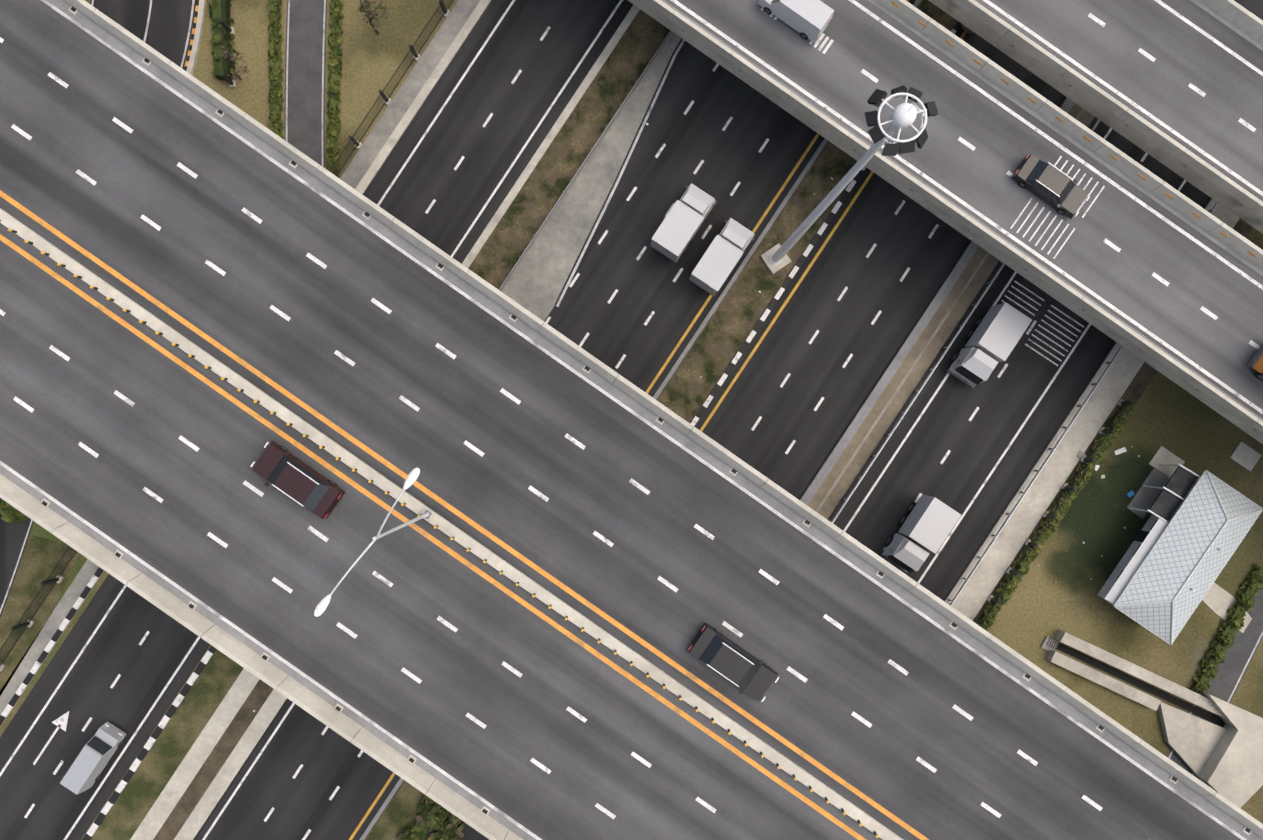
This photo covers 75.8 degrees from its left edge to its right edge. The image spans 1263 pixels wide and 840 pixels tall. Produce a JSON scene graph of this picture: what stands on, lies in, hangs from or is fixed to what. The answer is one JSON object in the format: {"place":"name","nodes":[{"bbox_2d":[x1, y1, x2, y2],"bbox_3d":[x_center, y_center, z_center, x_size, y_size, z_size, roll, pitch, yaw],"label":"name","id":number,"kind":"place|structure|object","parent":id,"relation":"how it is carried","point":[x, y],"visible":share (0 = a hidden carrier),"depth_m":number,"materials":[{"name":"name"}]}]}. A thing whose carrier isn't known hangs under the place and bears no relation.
{"place":"outdoors","nodes":[
{"label":"outdoors","id":0,"kind":"place"},
{"bbox_2d":[0,498,79,695],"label":"grass","id":1,"kind":"structure","parent":0,"point":[28,562],"depth_m":62.98,"materials":[{"name":"plant"}]},
{"bbox_2d":[90,0,326,167],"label":"road","id":2,"kind":"structure","parent":0,"point":[163,27],"depth_m":62.97,"materials":[{"name":"grey asphalt"}]},
{"bbox_2d":[0,0,1262,839],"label":"highway","id":3,"kind":"structure","parent":0,"point":[597,276],"depth_m":62.98,"materials":[{"name":"black asphalt"}]},
{"bbox_2d":[60,721,126,794],"bbox_3d":[-41.046,25.777,62.002,1.840,1.942,4.940,34,90,0],"label":"van","id":4,"kind":"object","parent":3,"relation":"on","point":[95,755],"visible":1,"depth_m":61.23,"materials":[{"name":"silver metal"}]},
{"bbox_2d":[397,792,463,839],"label":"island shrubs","id":5,"kind":"object","parent":3,"relation":"on","point":[431,814],"visible":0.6,"depth_m":62.13,"materials":[{"name":"green plant"}]},
{"bbox_2d":[0,0,1215,839],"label":"kerbs","id":6,"kind":"structure","parent":3,"relation":"on","point":[501,213],"depth_m":62.84,"materials":[{"name":"concrete"}]},
{"bbox_2d":[651,183,716,261],"bbox_3d":[4.015,-15.020,61.260,2.560,3.418,5.700,34,90,0],"label":"truck","id":7,"kind":"object","parent":3,"relation":"on","point":[686,217],"visible":1,"depth_m":59.55,"materials":[{"name":"grey metal"}]},
{"bbox_2d":[689,218,755,295],"bbox_3d":[6.938,-12.456,61.260,2.560,3.418,5.700,34,90,0],"label":"truck","id":8,"kind":"object","parent":3,"relation":"on","point":[720,258],"visible":1,"depth_m":59.55,"materials":[{"name":"grey metal"}]},
{"bbox_2d":[760,85,937,274],"bbox_3d":[11.207,-12.440,47.607,3.067,30.750,2.966,-1,90,0],"label":"mast light","id":9,"kind":"object","parent":3,"relation":"on","point":[776,258],"visible":1,"depth_m":33.64,"materials":[{"name":"metal"}]},
{"bbox_2d":[499,31,1218,605],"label":"guard rails","id":10,"kind":"object","parent":3,"relation":"on","point":[959,327],"visible":0.4,"depth_m":62.26,"materials":[{"name":"grey metal"}]},
{"bbox_2d":[880,494,960,572],"bbox_3d":[21.663,8.684,61.260,2.560,3.418,5.700,34,90,0],"label":"truck","id":11,"kind":"object","parent":3,"relation":"on","point":[928,523],"visible":1,"depth_m":59.78,"materials":[{"name":"grey metal"}]},
{"bbox_2d":[946,302,1031,387],"bbox_3d":[26.808,-5.547,61.260,2.560,3.418,5.900,34,90,0],"label":"truck","id":12,"kind":"object","parent":3,"relation":"on","point":[994,337],"visible":1,"depth_m":59.78,"materials":[{"name":"white painted metal"},{"name":"dark glass"},{"name":"rubber"}]},
{"bbox_2d":[0,0,1262,839],"bbox_3d":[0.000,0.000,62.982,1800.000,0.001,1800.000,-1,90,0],"label":"ground","id":13,"kind":"structure","parent":0,"point":[1194,435],"depth_m":62.98,"materials":[{"name":"green plant"}]},
{"bbox_2d":[0,499,28,523],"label":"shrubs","id":14,"kind":"object","parent":13,"relation":"on","point":[11,514],"visible":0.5,"depth_m":61.81,"materials":[{"name":"green plant"}]},
{"bbox_2d":[184,0,206,75],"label":"ramp kerb","id":15,"kind":"structure","parent":13,"relation":"on","point":[195,42],"depth_m":62.70,"materials":[{"name":"yellow paint"}]},
{"bbox_2d":[0,0,453,670],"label":"fences","id":16,"kind":"object","parent":13,"relation":"on","point":[58,578],"visible":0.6,"depth_m":62.09,"materials":[{"name":"metal"}]},
{"bbox_2d":[219,45,248,84],"bbox_3d":[-29.507,-26.526,61.397,1.707,3.174,3.099,-22,90,0],"label":"tree","id":17,"kind":"object","parent":13,"relation":"on","point":[225,54],"visible":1,"depth_m":60.44,"materials":[{"name":"brown plant"}]},
{"bbox_2d":[208,0,343,177],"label":"hedges","id":18,"kind":"object","parent":13,"relation":"on","point":[276,100],"visible":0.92,"depth_m":62.52,"materials":[{"name":"green plant"}]},
{"bbox_2d":[358,0,387,34],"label":"tree","id":19,"kind":"object","parent":13,"relation":"on","point":[363,6],"visible":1,"depth_m":58.98,"materials":[{"name":"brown plant"}]},
{"bbox_2d":[204,123,1139,789],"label":"lawn litter","id":20,"kind":"object","parent":13,"relation":"on","point":[1118,451],"visible":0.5,"depth_m":62.86,"materials":[{"name":"white"}]},
{"bbox_2d":[961,23,974,33],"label":"piers","id":21,"kind":"structure","parent":13,"relation":"on","point":[966,29],"depth_m":62.78,"materials":[{"name":"concrete"}]},
{"bbox_2d":[0,0,1262,839],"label":"flyover","id":22,"kind":"object","parent":21,"relation":"on","point":[366,339],"visible":1,"depth_m":47.48,"materials":[{"name":"asphalt"}]},
{"bbox_2d":[250,441,344,518],"bbox_3d":[-19.303,3.474,46.737,5.240,1.472,2.340,35,90,0],"label":"car","id":23,"kind":"object","parent":22,"relation":"on","point":[284,470],"visible":1,"depth_m":46.49,"materials":[{"name":"red metal"}]},
{"bbox_2d":[314,468,434,616],"bbox_3d":[-11.861,5.480,41.829,0.620,11.045,8.060,35,90,0],"label":"street light","id":24,"kind":"object","parent":22,"relation":"on","point":[427,513],"visible":1,"depth_m":36.66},
{"bbox_2d":[0,220,877,837],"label":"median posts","id":25,"kind":"object","parent":22,"relation":"on","point":[404,504],"visible":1,"depth_m":46.94,"materials":[{"name":"grey"}]},
{"bbox_2d":[686,623,778,701],"bbox_3d":[5.869,14.039,46.737,5.240,1.472,2.340,35,90,0],"label":"car","id":26,"kind":"object","parent":22,"relation":"on","point":[717,651],"visible":1,"depth_m":46.45,"materials":[{"name":"black metal"}]},
{"bbox_2d":[628,0,1262,443],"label":"overpass","id":27,"kind":"object","parent":21,"relation":"on","point":[1148,266],"visible":0.98,"depth_m":54.48,"materials":[{"name":"concrete"}]},
{"bbox_2d":[758,0,833,42],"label":"van","id":28,"kind":"object","parent":27,"relation":"on","point":[810,20],"visible":1,"depth_m":52.72,"materials":[{"name":"grey metal"}]},
{"bbox_2d":[1011,154,1089,218],"bbox_3d":[27.856,-15.535,53.737,4.940,1.472,2.220,35,90,0],"label":"car","id":29,"kind":"object","parent":27,"relation":"on","point":[1059,191],"visible":1,"depth_m":53.56,"materials":[{"name":"black"}]},
{"bbox_2d":[1247,343,1262,380],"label":"orange truck","id":30,"kind":"object","parent":27,"relation":"on","point":[1256,362],"visible":1,"depth_m":53.63,"materials":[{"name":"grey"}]},
{"bbox_2d":[929,0,1262,233],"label":"flyover","id":31,"kind":"object","parent":21,"relation":"on","point":[1176,86],"visible":1,"depth_m":54.48,"materials":[{"name":"concrete"}]},
{"bbox_2d":[975,403,1262,706],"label":"hedge row","id":32,"kind":"object","parent":13,"relation":"on","point":[1232,625],"visible":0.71,"depth_m":62.49,"materials":[{"name":"green plant"}]},
{"bbox_2d":[1040,629,1262,807],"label":"ramp","id":33,"kind":"structure","parent":13,"relation":"on","point":[1223,757],"depth_m":62.08,"materials":[{"name":"concrete"}]},
{"bbox_2d":[1097,446,1262,644],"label":"house","id":34,"kind":"structure","parent":13,"relation":"on","point":[1160,598],"depth_m":59.42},
{"bbox_2d":[1113,470,1262,644],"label":"building gutters","id":35,"kind":"object","parent":34,"relation":"attached to","point":[1218,549],"visible":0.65,"depth_m":59.68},
{"bbox_2d":[1167,564,1262,775],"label":"path and pads","id":36,"kind":"structure","parent":13,"relation":"on","point":[1240,653],"depth_m":62.97,"materials":[{"name":"concrete"}]},
{"bbox_2d":[1230,441,1261,470],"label":"manhole pad","id":37,"kind":"object","parent":13,"relation":"on","point":[1245,456],"visible":1,"depth_m":62.86,"materials":[{"name":"concrete"}]}
]}

